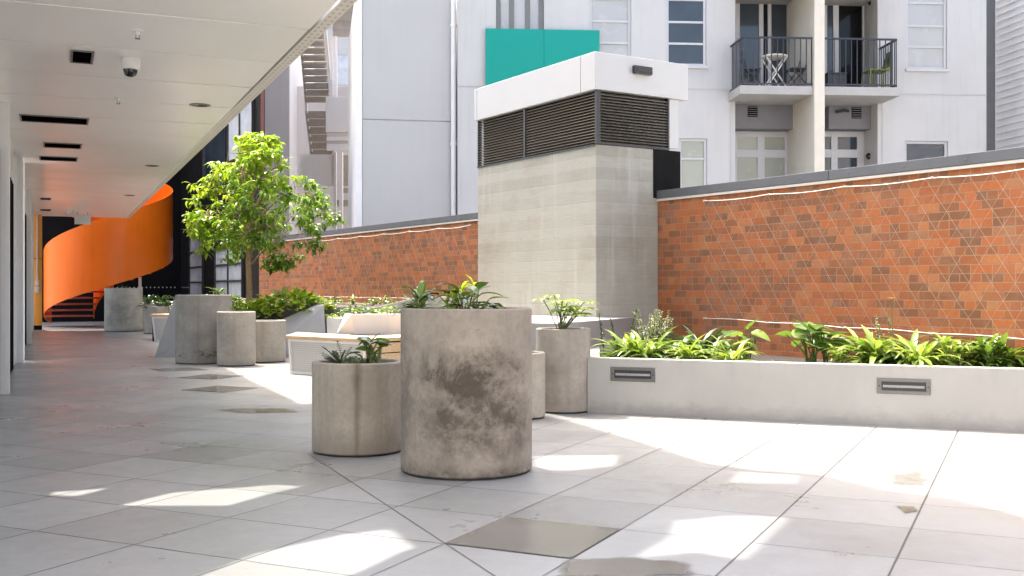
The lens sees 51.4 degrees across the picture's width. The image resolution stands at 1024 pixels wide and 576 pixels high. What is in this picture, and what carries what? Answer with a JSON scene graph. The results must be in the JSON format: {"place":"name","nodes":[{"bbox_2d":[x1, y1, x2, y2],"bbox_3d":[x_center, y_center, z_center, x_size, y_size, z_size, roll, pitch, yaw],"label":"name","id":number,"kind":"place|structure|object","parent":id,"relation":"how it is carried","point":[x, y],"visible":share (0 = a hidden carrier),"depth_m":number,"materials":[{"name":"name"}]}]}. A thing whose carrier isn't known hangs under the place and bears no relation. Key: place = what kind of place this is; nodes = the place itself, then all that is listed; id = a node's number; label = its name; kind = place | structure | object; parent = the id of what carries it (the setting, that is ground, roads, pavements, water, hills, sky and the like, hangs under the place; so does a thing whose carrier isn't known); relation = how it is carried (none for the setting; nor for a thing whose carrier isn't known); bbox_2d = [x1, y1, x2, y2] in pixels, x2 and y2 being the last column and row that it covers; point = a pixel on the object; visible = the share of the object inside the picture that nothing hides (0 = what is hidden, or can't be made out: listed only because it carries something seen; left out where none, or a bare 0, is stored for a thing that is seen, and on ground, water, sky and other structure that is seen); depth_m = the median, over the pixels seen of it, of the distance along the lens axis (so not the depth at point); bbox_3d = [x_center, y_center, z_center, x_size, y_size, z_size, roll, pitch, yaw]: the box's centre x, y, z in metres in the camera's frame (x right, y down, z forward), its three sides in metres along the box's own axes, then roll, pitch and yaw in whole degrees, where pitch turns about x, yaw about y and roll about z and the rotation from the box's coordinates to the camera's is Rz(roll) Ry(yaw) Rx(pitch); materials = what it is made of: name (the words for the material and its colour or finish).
{"place":"outdoors","nodes":[
{"label":"outdoors","id":0,"kind":"place"},
{"bbox_2d":[34,89,264,321],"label":"dark building","id":1,"kind":"structure","parent":0,"point":[187,270],"depth_m":33.36,"materials":[{"name":"metal"}]},
{"bbox_2d":[189,235,203,294],"bbox_3d":[-9.808,-0.646,33.041,0.065,1.939,2.389,0,0,-26],"label":"window","id":2,"kind":"structure","parent":1,"relation":"in","point":[196,264],"depth_m":33.20,"materials":[{"name":"glass"}]},
{"bbox_2d":[202,125,226,196],"bbox_3d":[-8.489,-3.763,30.317,0.065,2.103,3.490,0,0,-26],"label":"window","id":3,"kind":"structure","parent":1,"relation":"in","point":[215,150],"depth_m":30.16,"materials":[{"name":"glass"}]},
{"bbox_2d":[214,244,243,297],"bbox_3d":[-7.595,-0.407,28.472,0.065,1.378,3.732,0,0,-26],"label":"window","id":4,"kind":"structure","parent":1,"relation":"in","point":[231,278],"depth_m":28.42,"materials":[{"name":"glass"}]},
{"bbox_2d":[227,100,253,162],"bbox_3d":[-6.931,-4.119,27.103,0.065,1.600,3.095,0,0,-26],"label":"window","id":5,"kind":"structure","parent":1,"relation":"in","point":[244,121],"depth_m":27.07,"materials":[{"name":"glass"}]},
{"bbox_2d":[314,24,348,85],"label":"office building","id":6,"kind":"structure","parent":0,"point":[342,61],"depth_m":54.94,"materials":[{"name":"white glass"}]},
{"bbox_2d":[348,0,450,227],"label":"panel building","id":7,"kind":"structure","parent":0,"point":[399,110],"depth_m":22.32,"materials":[{"name":"paint"}]},
{"bbox_2d":[0,321,1023,575],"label":"paving","id":8,"kind":"structure","parent":0,"point":[120,455],"depth_m":5.78,"materials":[{"name":"tile"}]},
{"bbox_2d":[0,102,33,394],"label":"glazed shopfront","id":9,"kind":"object","parent":8,"relation":"on","point":[16,271],"visible":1,"depth_m":14.45,"materials":[{"name":"white glass"}]},
{"bbox_2d":[0,0,357,218],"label":"canopy building","id":10,"kind":"structure","parent":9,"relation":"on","point":[228,61],"depth_m":9.80,"materials":[{"name":"paint"}]},
{"bbox_2d":[19,114,88,124],"bbox_3d":[-5.203,-1.913,12.103,0.719,0.011,0.500,0,0,-23],"label":"ceiling vent","id":11,"kind":"object","parent":10,"relation":"attached to","point":[53,119],"visible":1,"depth_m":12.11,"materials":[{"name":"metal"}]},
{"bbox_2d":[39,156,77,161],"bbox_3d":[-6.718,-1.913,15.764,0.523,0.011,0.500,0,0,-23],"label":"ceiling vent","id":12,"kind":"object","parent":10,"relation":"attached to","point":[56,158],"visible":1,"depth_m":15.75,"materials":[{"name":"metal"}]},
{"bbox_2d":[43,142,81,148],"bbox_3d":[-6.044,-1.913,14.306,0.475,0.011,0.500,0,0,-23],"label":"ceiling vent","id":13,"kind":"object","parent":10,"relation":"attached to","point":[61,145],"visible":1,"depth_m":14.31,"materials":[{"name":"metal"}]},
{"bbox_2d":[70,49,94,64],"bbox_3d":[-3.564,-1.913,8.821,0.178,0.011,0.500,0,0,-23],"label":"ceiling vent","id":14,"kind":"object","parent":10,"relation":"attached to","point":[81,56],"visible":1,"depth_m":8.81,"materials":[{"name":"metal"}]},
{"bbox_2d":[75,212,90,224],"bbox_3d":[-10.854,-1.764,26.899,0.380,0.308,0.024,0,0,-23],"label":"hanging sign","id":15,"kind":"object","parent":10,"relation":"hanging from","point":[82,219],"visible":1,"depth_m":26.89,"materials":[{"name":"white plastic"}]},
{"bbox_2d":[120,57,140,76],"bbox_3d":[-3.191,-1.841,8.898,0.160,0.156,0.160,0,0,0],"label":"dome camera","id":16,"kind":"object","parent":10,"relation":"attached to","point":[130,66],"visible":1,"depth_m":8.85,"materials":[{"name":"white plastic"}]},
{"bbox_2d":[34,215,41,329],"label":"ochre wall panel","id":17,"kind":"structure","parent":8,"relation":"on","point":[38,272],"depth_m":27.86,"materials":[{"name":"paint"}]},
{"bbox_2d":[44,184,172,322],"bbox_3d":[-11.724,-2.150,31.000,3.520,6.500,3.520,0,0,0],"label":"spiral stair","id":18,"kind":"object","parent":8,"relation":"on","point":[97,256],"visible":0.66,"depth_m":29.54,"materials":[{"name":"orange metal"}]},
{"bbox_2d":[104,288,142,331],"bbox_3d":[-9.893,0.549,27.100,0.920,1.099,0.920,0,0,0],"label":"concrete pot","id":19,"kind":"object","parent":8,"relation":"on","point":[122,313],"visible":1,"depth_m":26.71,"materials":[{"name":"concrete"}]},
{"bbox_2d":[143,306,170,333],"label":"concrete pot","id":20,"kind":"object","parent":8,"relation":"on","point":[148,311],"visible":0.55,"depth_m":25.49,"materials":[{"name":"concrete"}]},
{"bbox_2d":[137,294,174,309],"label":"dark shrub","id":21,"kind":"object","parent":20,"relation":"in","point":[157,299],"visible":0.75,"depth_m":25.72,"materials":[{"name":"green plant"}]},
{"bbox_2d":[150,313,168,340],"bbox_3d":[-6.955,0.826,22.859,1.532,0.552,1.749,0,0,-8],"label":"bench","id":22,"kind":"object","parent":8,"relation":"on","point":[159,320],"visible":0.28,"depth_m":21.95,"materials":[{"name":"concrete"}]},
{"bbox_2d":[154,367,205,370],"bbox_3d":[-4.500,1.096,14.339,0.721,0.001,0.793,0,0,-34],"label":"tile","id":23,"kind":"object","parent":8,"relation":"on","point":[175,369],"visible":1,"depth_m":14.31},
{"bbox_2d":[175,295,231,363],"bbox_3d":[-4.551,0.600,15.700,0.800,0.999,0.800,0,0,0],"label":"concrete pot","id":24,"kind":"object","parent":8,"relation":"on","point":[195,329],"visible":0.85,"depth_m":15.34,"materials":[{"name":"concrete"}]},
{"bbox_2d":[176,374,240,378],"bbox_3d":[-3.730,1.096,13.163,0.587,0.001,0.587,0,0,26],"label":"paving tile","id":25,"kind":"object","parent":8,"relation":"on","point":[211,376],"visible":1,"depth_m":13.18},
{"bbox_2d":[184,385,257,391],"bbox_3d":[-3.177,1.096,11.576,0.587,0.001,0.587,0,0,26],"label":"paving tile","id":26,"kind":"object","parent":8,"relation":"on","point":[217,388],"visible":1,"depth_m":11.60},
{"bbox_2d":[217,311,255,366],"bbox_3d":[-3.922,0.717,15.140,0.536,0.764,0.536,0,0,0],"label":"concrete pot","id":27,"kind":"object","parent":8,"relation":"on","point":[236,338],"visible":1,"depth_m":14.91,"materials":[{"name":"concrete"}]},
{"bbox_2d":[154,298,326,357],"bbox_3d":[-4.407,0.636,18.050,3.014,0.928,2.499,0,0,0],"label":"island planter","id":28,"kind":"object","parent":8,"relation":"on","point":[312,319],"visible":0.32,"depth_m":17.04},
{"bbox_2d":[232,299,282,317],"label":"mound shrub","id":29,"kind":"object","parent":28,"relation":"on","point":[244,306],"visible":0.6,"depth_m":17.21,"materials":[{"name":"green plant"}]},
{"bbox_2d":[182,131,345,304],"bbox_3d":[-4.137,-1.018,17.738,2.803,3.239,2.325,0,0,0],"label":"tree","id":30,"kind":"object","parent":28,"relation":"on","point":[254,155],"visible":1,"depth_m":17.42,"materials":[{"name":"green plant"}]},
{"bbox_2d":[244,285,337,315],"bbox_3d":[-3.649,0.185,17.550,1.555,0.538,1.216,0,0,0],"label":"mound shrub","id":31,"kind":"object","parent":28,"relation":"on","point":[295,296],"visible":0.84,"depth_m":17.39,"materials":[{"name":"green plant"}]},
{"bbox_2d":[222,408,295,412],"bbox_3d":[-2.298,1.096,9.534,0.918,0.001,0.436,0,0,0],"label":"tile","id":32,"kind":"object","parent":8,"relation":"on","point":[255,410],"visible":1,"depth_m":9.52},
{"bbox_2d":[256,320,285,362],"bbox_3d":[-3.694,0.789,15.900,0.620,0.619,0.620,0,0,0],"label":"concrete pot","id":33,"kind":"object","parent":8,"relation":"on","point":[270,341],"visible":0.75,"depth_m":15.63,"materials":[{"name":"concrete"}]},
{"bbox_2d":[265,47,347,236],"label":"warm white building","id":34,"kind":"structure","parent":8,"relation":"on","point":[285,119],"depth_m":32.57,"materials":[{"name":"paint"}]},
{"bbox_2d":[300,4,353,228],"bbox_3d":[-5.187,-5.486,30.250,1.860,8.229,3.300,0,0,0],"label":"external stair","id":35,"kind":"object","parent":34,"relation":"attached to","point":[319,167],"visible":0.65,"depth_m":30.19,"materials":[{"name":"concrete"}]},
{"bbox_2d":[327,317,350,334],"bbox_3d":[-2.625,0.770,15.983,0.338,0.660,0.756,0,0,-27],"label":"tray planter","id":36,"kind":"object","parent":8,"relation":"on","point":[333,325],"visible":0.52,"depth_m":15.75,"materials":[{"name":"concrete"}]},
{"bbox_2d":[286,332,400,374],"bbox_3d":[-1.450,0.856,14.846,2.249,0.492,3.640,0,0,39],"label":"bench","id":37,"kind":"object","parent":8,"relation":"on","point":[305,348],"visible":0.3,"depth_m":13.38,"materials":[{"name":"concrete"}]},
{"bbox_2d":[312,358,400,456],"bbox_3d":[-1.039,0.796,7.200,0.620,0.606,0.620,0,0,0],"label":"concrete pot","id":38,"kind":"object","parent":8,"relation":"on","point":[356,410],"visible":0.88,"depth_m":6.93,"materials":[{"name":"concrete"}]},
{"bbox_2d":[319,341,360,363],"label":"fine fern","id":39,"kind":"object","parent":38,"relation":"on","point":[335,354],"visible":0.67,"depth_m":7.20,"materials":[{"name":"green plant"}]},
{"bbox_2d":[340,356,368,363],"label":"herb","id":40,"kind":"object","parent":38,"relation":"on","point":[346,361],"visible":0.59,"depth_m":7.13,"materials":[{"name":"green plant"}]},
{"bbox_2d":[347,333,390,363],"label":"leafy plant","id":41,"kind":"object","parent":38,"relation":"in","point":[368,347],"visible":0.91,"depth_m":7.18,"materials":[{"name":"green plant"}]},
{"bbox_2d":[337,312,400,333],"bbox_3d":[-1.733,0.475,14.500,1.238,0.265,0.898,0,0,0],"label":"tray planter","id":42,"kind":"object","parent":8,"relation":"on","point":[368,323],"visible":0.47,"depth_m":14.12,"materials":[{"name":"concrete"}]},
{"bbox_2d":[338,304,372,314],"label":"tray plant","id":43,"kind":"object","parent":42,"relation":"in","point":[351,310],"visible":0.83,"depth_m":14.54,"materials":[{"name":"green plant"}]},
{"bbox_2d":[373,304,400,313],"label":"tray plant","id":44,"kind":"object","parent":42,"relation":"in","point":[388,310],"visible":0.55,"depth_m":14.51,"materials":[{"name":"green plant"}]},
{"bbox_2d":[324,297,477,335],"bbox_3d":[-2.355,0.610,17.762,1.229,0.980,7.930,0,0,-32],"label":"wall planter","id":45,"kind":"object","parent":8,"relation":"on","point":[339,306],"visible":0.12,"depth_m":16.84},
{"bbox_2d":[362,295,397,306],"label":"border plant","id":46,"kind":"object","parent":45,"relation":"in","point":[380,300],"visible":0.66,"depth_m":17.58,"materials":[{"name":"green plant"}]},
{"bbox_2d":[459,275,477,297],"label":"border plant","id":47,"kind":"object","parent":45,"relation":"in","point":[464,285],"visible":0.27,"depth_m":14.94,"materials":[{"name":"yellow plant"}]},
{"bbox_2d":[401,307,531,480],"bbox_3d":[-0.276,0.610,6.450,0.794,0.979,0.794,0,0,0],"label":"concrete pot","id":48,"kind":"object","parent":8,"relation":"on","point":[466,394],"visible":0.92,"depth_m":6.10,"materials":[{"name":"concrete"}]},
{"bbox_2d":[394,281,439,314],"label":"leafy plant","id":49,"kind":"object","parent":48,"relation":"in","point":[420,290],"visible":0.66,"depth_m":6.44,"materials":[{"name":"green plant"}]},
{"bbox_2d":[430,286,470,308],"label":"leafy plant","id":50,"kind":"object","parent":48,"relation":"in","point":[447,300],"visible":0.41,"depth_m":6.60,"materials":[{"name":"green plant"}]},
{"bbox_2d":[420,282,508,308],"bbox_3d":[-0.262,0.068,6.424,0.512,0.211,0.508,0,0,20],"label":"leafy plant","id":51,"kind":"object","parent":48,"relation":"on","point":[477,286],"visible":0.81,"depth_m":6.40,"materials":[{"name":"green plant"}]},
{"bbox_2d":[445,516,619,557],"bbox_3d":[0.102,1.096,4.713,0.587,0.001,0.587,0,0,26],"label":"paving tile","id":52,"kind":"object","parent":8,"relation":"on","point":[559,539],"visible":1,"depth_m":4.69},
{"bbox_2d":[532,351,544,419],"bbox_3d":[0.068,0.822,9.050,0.430,0.554,0.430,0,0,0],"label":"concrete pot","id":53,"kind":"object","parent":8,"relation":"on","point":[538,384],"visible":0.32,"depth_m":8.90,"materials":[{"name":"concrete"}]},
{"bbox_2d":[536,327,589,413],"bbox_3d":[0.458,0.730,9.520,0.486,0.739,0.486,0,0,0],"label":"concrete pot","id":54,"kind":"object","parent":8,"relation":"on","point":[567,352],"visible":0.84,"depth_m":9.30,"materials":[{"name":"concrete"}]},
{"bbox_2d":[532,294,600,328],"bbox_3d":[0.457,0.235,9.479,0.555,0.356,0.666,0,0,-35],"label":"palmate plant","id":55,"kind":"object","parent":54,"relation":"on","point":[564,309],"visible":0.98,"depth_m":9.44,"materials":[{"name":"green plant"}]},
{"bbox_2d":[474,51,687,337],"bbox_3d":[0.794,-0.777,13.439,1.371,3.755,2.712,0,0,-32],"label":"vent shaft","id":56,"kind":"object","parent":8,"relation":"on","point":[578,169],"visible":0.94,"depth_m":12.46,"materials":[{"name":"concrete"}]},
{"bbox_2d":[632,65,652,75],"bbox_3d":[1.504,-2.505,12.245,0.260,0.090,0.055,0,0,-32],"label":"wall light","id":57,"kind":"object","parent":56,"relation":"attached to","point":[642,70],"visible":1,"depth_m":12.22,"materials":[{"name":"metal"}]},
{"bbox_2d":[532,315,637,350],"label":"plinth","id":58,"kind":"structure","parent":8,"relation":"on","point":[621,325],"depth_m":11.24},
{"bbox_2d":[557,557,690,575],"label":"puddle","id":59,"kind":"object","parent":8,"relation":"on","point":[626,566],"visible":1,"depth_m":4.17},
{"bbox_2d":[259,147,1023,367],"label":"brick wall","id":60,"kind":"structure","parent":8,"relation":"on","point":[684,252],"depth_m":10.46,"materials":[{"name":"brick"}]},
{"bbox_2d":[318,225,471,298],"bbox_3d":[-2.256,-0.385,18.746,0.055,1.150,6.146,0,0,-32],"label":"trellis net","id":61,"kind":"object","parent":60,"relation":"attached to","point":[392,259],"visible":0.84,"depth_m":18.57,"materials":[{"name":"metal"}]},
{"bbox_2d":[703,169,1023,339],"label":"trellis net","id":62,"kind":"object","parent":60,"relation":"attached to","point":[931,177],"visible":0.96,"depth_m":9.82,"materials":[{"name":"metal"}]},
{"bbox_2d":[587,342,1023,432],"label":"planter","id":63,"kind":"object","parent":8,"relation":"on","point":[783,389],"visible":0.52,"depth_m":8.68,"materials":[{"name":"concrete"}]},
{"bbox_2d":[599,308,637,351],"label":"plume plant","id":64,"kind":"object","parent":63,"relation":"on","point":[612,326],"visible":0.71,"depth_m":9.98,"materials":[{"name":"green plant"}]},
{"bbox_2d":[590,329,667,357],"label":"strap leaved plant","id":65,"kind":"object","parent":63,"relation":"on","point":[628,344],"visible":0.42,"depth_m":9.74,"materials":[{"name":"green plant"}]},
{"bbox_2d":[610,367,654,381],"bbox_3d":[1.045,0.749,9.219,0.400,0.124,0.010,0,0,22],"label":"step light","id":66,"kind":"object","parent":63,"relation":"attached to","point":[628,373],"visible":1,"depth_m":9.22,"materials":[{"name":"metal"}]},
{"bbox_2d":[608,326,691,358],"bbox_3d":[1.245,0.572,9.649,0.812,0.483,0.727,0,0,-29],"label":"strap leaved plant","id":67,"kind":"object","parent":63,"relation":"on","point":[652,345],"visible":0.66,"depth_m":9.54,"materials":[{"name":"green plant"}]},
{"bbox_2d":[632,308,673,347],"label":"plume plant","id":68,"kind":"object","parent":63,"relation":"on","point":[658,332],"visible":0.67,"depth_m":9.97,"materials":[{"name":"plant"}]},
{"bbox_2d":[656,334,703,358],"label":"broadleaf plant","id":69,"kind":"object","parent":63,"relation":"on","point":[677,343],"visible":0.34,"depth_m":9.76,"materials":[{"name":"green plant"}]},
{"bbox_2d":[651,333,713,359],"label":"strap leaved plant","id":70,"kind":"object","parent":63,"relation":"on","point":[685,353],"visible":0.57,"depth_m":9.38,"materials":[{"name":"green plant"}]},
{"bbox_2d":[664,325,741,359],"bbox_3d":[1.782,0.584,9.923,0.798,0.476,0.712,0,0,33],"label":"strap leaved plant","id":71,"kind":"object","parent":63,"relation":"on","point":[718,336],"visible":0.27,"depth_m":9.82,"materials":[{"name":"green plant"}]},
{"bbox_2d":[685,339,753,360],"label":"broadleaf plant","id":72,"kind":"object","parent":63,"relation":"on","point":[732,345],"visible":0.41,"depth_m":9.49,"materials":[{"name":"green plant"}]},
{"bbox_2d":[693,333,765,360],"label":"strap leaved plant","id":73,"kind":"object","parent":63,"relation":"on","point":[724,355],"visible":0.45,"depth_m":9.25,"materials":[{"name":"green plant"}]},
{"bbox_2d":[721,319,770,360],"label":"elephant ear plant","id":74,"kind":"object","parent":63,"relation":"on","point":[755,333],"visible":0.7,"depth_m":9.62,"materials":[{"name":"green plant"}]},
{"bbox_2d":[775,319,856,362],"bbox_3d":[2.655,0.481,9.184,0.632,0.437,0.612,0,0,42],"label":"elephant ear plant","id":75,"kind":"object","parent":63,"relation":"on","point":[802,331],"visible":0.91,"depth_m":9.16,"materials":[{"name":"green plant"}]},
{"bbox_2d":[824,342,854,362],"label":"rosette plant","id":76,"kind":"object","parent":63,"relation":"on","point":[838,357],"visible":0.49,"depth_m":8.84,"materials":[{"name":"green plant"}]},
{"bbox_2d":[820,325,931,364],"bbox_3d":[3.026,0.533,8.955,0.905,0.439,0.877,0,0,-12],"label":"strap leaved plant","id":77,"kind":"object","parent":63,"relation":"on","point":[869,346],"visible":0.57,"depth_m":8.86,"materials":[{"name":"green plant"}]},
{"bbox_2d":[875,314,897,347],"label":"plume plant","id":78,"kind":"object","parent":63,"relation":"on","point":[877,328],"visible":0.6,"depth_m":9.28,"materials":[{"name":"plant"}]},
{"bbox_2d":[877,378,930,394],"bbox_3d":[3.091,0.777,8.397,0.400,0.124,0.010,0,0,22],"label":"step light","id":79,"kind":"object","parent":63,"relation":"attached to","point":[906,386],"visible":1,"depth_m":8.40,"materials":[{"name":"metal"}]},
{"bbox_2d":[874,335,936,364],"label":"broadleaf plant","id":80,"kind":"object","parent":63,"relation":"on","point":[894,355],"visible":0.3,"depth_m":8.84,"materials":[{"name":"green plant"}]},
{"bbox_2d":[864,329,970,367],"bbox_3d":[3.302,0.555,8.723,0.926,0.419,0.796,0,0,29],"label":"strap leaved plant","id":81,"kind":"object","parent":63,"relation":"on","point":[912,351],"visible":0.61,"depth_m":8.67,"materials":[{"name":"green plant"}]},
{"bbox_2d":[927,331,981,365],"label":"rosette plant","id":82,"kind":"object","parent":63,"relation":"on","point":[955,345],"visible":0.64,"depth_m":8.60,"materials":[{"name":"green plant"}]},
{"bbox_2d":[949,332,1023,366],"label":"rosette plant","id":83,"kind":"object","parent":63,"relation":"on","point":[984,347],"visible":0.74,"depth_m":8.52,"materials":[{"name":"green plant"}]},
{"bbox_2d":[952,341,1023,367],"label":"strap leaved plant","id":84,"kind":"object","parent":63,"relation":"on","point":[1009,354],"visible":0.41,"depth_m":8.52,"materials":[{"name":"green plant"}]},
{"bbox_2d":[897,506,916,512],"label":"puddle","id":85,"kind":"object","parent":8,"relation":"on","point":[905,509],"visible":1,"depth_m":5.29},
{"bbox_2d":[894,472,924,484],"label":"puddle","id":86,"kind":"object","parent":8,"relation":"on","point":[911,478],"visible":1,"depth_m":6.12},
{"bbox_2d":[986,0,995,150],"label":"grey flashing","id":87,"kind":"object","parent":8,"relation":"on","point":[991,75],"depth_m":24.19,"materials":[{"name":"metal"}]},
{"bbox_2d":[456,0,986,214],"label":"apartment building","id":88,"kind":"structure","parent":0,"point":[929,103],"depth_m":22.74,"materials":[{"name":"paint"}]},
{"bbox_2d":[450,0,456,214],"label":"downpipe","id":89,"kind":"object","parent":88,"relation":"attached to","point":[453,26],"visible":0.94,"depth_m":22.37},
{"bbox_2d":[496,0,543,28],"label":"window","id":90,"kind":"structure","parent":88,"relation":"in","point":[510,14],"depth_m":22.41,"materials":[{"name":"glass"}]},
{"bbox_2d":[486,28,599,85],"bbox_3d":[0.641,-4.365,22.294,2.394,2.090,0.099,0,0,-4],"label":"teal panel","id":91,"kind":"object","parent":88,"relation":"attached to","point":[510,53],"visible":0.43,"depth_m":22.23,"materials":[{"name":"metal"}]},
{"bbox_2d":[590,0,630,55],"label":"window","id":92,"kind":"structure","parent":88,"relation":"in","point":[612,18],"depth_m":22.52,"materials":[{"name":"white glass"}]},
{"bbox_2d":[666,0,707,68],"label":"window","id":93,"kind":"structure","parent":88,"relation":"in","point":[685,19],"depth_m":22.63,"materials":[{"name":"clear glass"}]},
{"bbox_2d":[679,139,706,187],"bbox_3d":[3.842,-2.488,22.599,0.659,1.361,0.160,0,0,-4],"label":"window","id":94,"kind":"structure","parent":88,"relation":"in","point":[693,152],"depth_m":22.64,"materials":[{"name":"white glass"}]},
{"bbox_2d":[741,49,762,85],"bbox_3d":[5.053,-4.569,22.403,0.540,0.872,0.406,0,0,10],"label":"folding chair","id":95,"kind":"object","parent":88,"relation":"on","point":[751,70],"visible":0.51,"depth_m":22.26,"materials":[{"name":"metal"}]},
{"bbox_2d":[735,3,786,85],"bbox_3d":[5.547,-5.748,23.442,1.286,2.654,0.050,0,0,-4],"label":"balcony door","id":96,"kind":"structure","parent":88,"relation":"in","point":[750,19],"depth_m":23.44,"materials":[{"name":"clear glass"}]},
{"bbox_2d":[735,131,786,180],"bbox_3d":[5.574,-2.252,23.446,1.385,2.390,0.050,0,0,-4],"label":"terrace door","id":97,"kind":"structure","parent":88,"relation":"in","point":[758,154],"depth_m":23.43,"materials":[{"name":"white glass"}]},
{"bbox_2d":[761,53,787,85],"bbox_3d":[5.521,-4.504,22.385,0.560,0.744,0.560,0,0,-4],"label":"folding table","id":98,"kind":"object","parent":88,"relation":"on","point":[774,57],"visible":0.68,"depth_m":22.25,"materials":[{"name":"white paint"}]},
{"bbox_2d":[784,61,805,85],"bbox_3d":[5.970,-4.569,22.367,0.540,0.872,0.406,0,0,-10],"label":"folding chair","id":99,"kind":"object","parent":88,"relation":"on","point":[796,69],"visible":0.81,"depth_m":22.26,"materials":[{"name":"metal"}]},
{"bbox_2d":[825,72,846,86],"bbox_3d":[6.793,-4.329,22.474,0.420,0.375,0.420,0,0,-4],"label":"storage box","id":100,"kind":"object","parent":88,"relation":"on","point":[831,77],"visible":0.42,"depth_m":22.27,"materials":[{"name":"paint"}]},
{"bbox_2d":[825,131,863,170],"bbox_3d":[7.328,-2.265,23.567,1.054,2.404,0.050,0,0,-4],"label":"terrace door","id":101,"kind":"structure","parent":88,"relation":"in","point":[843,149],"depth_m":23.56,"materials":[{"name":"white glass"}]},
{"bbox_2d":[825,5,864,86],"bbox_3d":[7.368,-5.782,23.571,0.982,2.670,0.050,0,0,-4],"label":"balcony door","id":102,"kind":"structure","parent":88,"relation":"in","point":[840,21],"depth_m":23.57,"materials":[{"name":"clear glass"}]},
{"bbox_2d":[861,52,891,86],"bbox_3d":[7.721,-4.571,22.489,0.563,0.862,0.476,0,0,-5],"label":"moss chair","id":103,"kind":"object","parent":88,"relation":"on","point":[882,71],"visible":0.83,"depth_m":22.42,"materials":[{"name":"plastic"}]},
{"bbox_2d":[905,141,946,160],"bbox_3d":[8.927,-2.414,22.954,1.015,1.502,0.160,0,0,-4],"label":"window","id":104,"kind":"structure","parent":88,"relation":"in","point":[914,150],"depth_m":22.99,"materials":[{"name":"grey glass"}]},
{"bbox_2d":[905,0,948,71],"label":"window","id":105,"kind":"structure","parent":88,"relation":"in","point":[925,19],"depth_m":22.99,"materials":[{"name":"white glass"}]},
{"bbox_2d":[996,0,1023,149],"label":"weatherboard building","id":106,"kind":"structure","parent":0,"point":[1009,73],"depth_m":24.01,"materials":[{"name":"wood"}]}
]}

